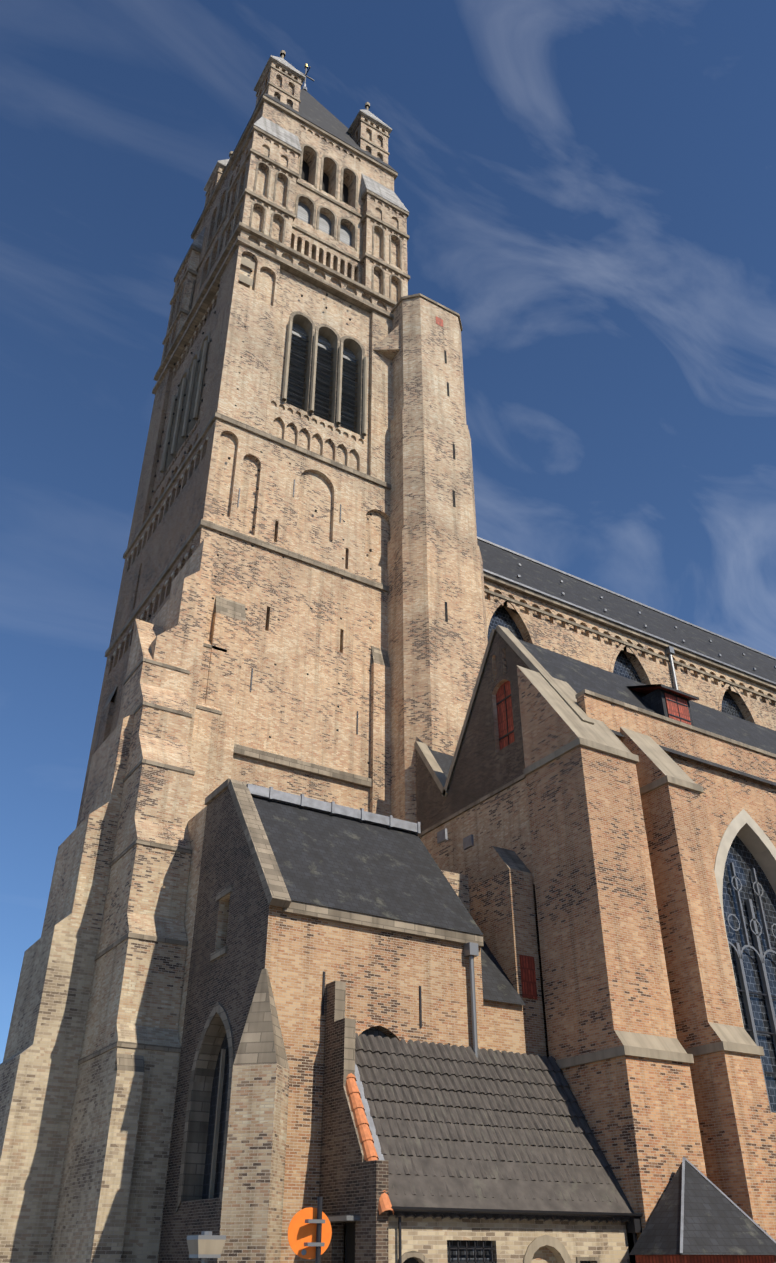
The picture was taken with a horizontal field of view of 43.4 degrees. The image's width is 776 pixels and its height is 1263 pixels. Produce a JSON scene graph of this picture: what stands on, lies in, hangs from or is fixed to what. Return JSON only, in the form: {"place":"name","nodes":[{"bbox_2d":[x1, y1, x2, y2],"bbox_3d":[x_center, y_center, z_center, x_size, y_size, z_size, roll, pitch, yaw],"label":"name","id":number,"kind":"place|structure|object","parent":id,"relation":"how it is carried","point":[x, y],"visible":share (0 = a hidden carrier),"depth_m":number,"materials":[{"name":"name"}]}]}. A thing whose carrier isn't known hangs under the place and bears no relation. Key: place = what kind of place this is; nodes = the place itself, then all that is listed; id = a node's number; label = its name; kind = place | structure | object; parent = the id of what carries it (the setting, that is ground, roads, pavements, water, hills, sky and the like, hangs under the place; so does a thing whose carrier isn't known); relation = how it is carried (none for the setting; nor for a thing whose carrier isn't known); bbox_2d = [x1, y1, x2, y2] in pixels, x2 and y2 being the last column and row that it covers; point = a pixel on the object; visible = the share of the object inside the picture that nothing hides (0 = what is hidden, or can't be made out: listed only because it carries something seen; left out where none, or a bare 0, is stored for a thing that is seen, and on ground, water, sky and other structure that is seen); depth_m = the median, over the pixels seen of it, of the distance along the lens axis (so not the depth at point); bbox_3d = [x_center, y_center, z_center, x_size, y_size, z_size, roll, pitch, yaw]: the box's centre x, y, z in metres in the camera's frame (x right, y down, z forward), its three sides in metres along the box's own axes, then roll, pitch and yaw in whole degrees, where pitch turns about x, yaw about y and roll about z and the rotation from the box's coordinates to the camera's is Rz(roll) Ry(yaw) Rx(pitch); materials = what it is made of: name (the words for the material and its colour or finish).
{"place":"outdoors","nodes":[
{"label":"outdoors","id":0,"kind":"place"},
{"bbox_2d":[0,533,226,1262],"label":"tower buttresses","id":1,"kind":"structure","parent":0,"point":[89,1065],"depth_m":38.59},
{"bbox_2d":[76,50,409,827],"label":"tower","id":2,"kind":"structure","parent":0,"point":[266,456],"depth_m":67.33,"materials":[{"name":"brick"}]},
{"bbox_2d":[0,0,775,1063],"label":"sky","id":3,"kind":"structure","parent":0,"point":[590,185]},
{"bbox_2d":[477,536,775,730],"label":"nave","id":4,"kind":"structure","parent":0,"point":[537,603],"depth_m":78.79,"materials":[{"name":"brick"}]},
{"bbox_3d":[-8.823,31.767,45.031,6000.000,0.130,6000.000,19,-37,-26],"label":"ground","id":5,"kind":"structure","parent":0,"visible":0},
{"bbox_2d":[187,1231,225,1262],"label":"lantern","id":6,"kind":"object","parent":5,"relation":"on","point":[205,1245],"visible":1,"depth_m":16.30,"materials":[{"name":"glass"}]},
{"bbox_2d":[288,1197,331,1262],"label":"road sign","id":7,"kind":"object","parent":5,"relation":"on","point":[309,1232],"visible":1,"depth_m":14.92,"materials":[{"name":"metal"}]},
{"bbox_2d":[157,778,548,1262],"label":"annex","id":8,"kind":"object","parent":5,"relation":"on","point":[295,905],"visible":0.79,"depth_m":34.68,"materials":[{"name":"brick"}]},
{"bbox_2d":[372,293,487,822],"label":"stair turret","id":9,"kind":"object","parent":5,"relation":"on","point":[437,640],"visible":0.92,"depth_m":64.47,"materials":[{"name":"brick"}]},
{"bbox_2d":[319,980,642,1262],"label":"building","id":10,"kind":"structure","parent":5,"relation":"on","point":[432,1152],"depth_m":30.40,"materials":[{"name":"tile"}]},
{"bbox_2d":[414,625,775,1240],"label":"aisle","id":11,"kind":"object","parent":5,"relation":"on","point":[631,823],"depth_m":39.85,"materials":[{"name":"brick"}]},
{"bbox_2d":[629,1157,775,1262],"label":"pyramidal roof","id":12,"kind":"structure","parent":5,"relation":"on","point":[696,1217],"depth_m":29.92,"materials":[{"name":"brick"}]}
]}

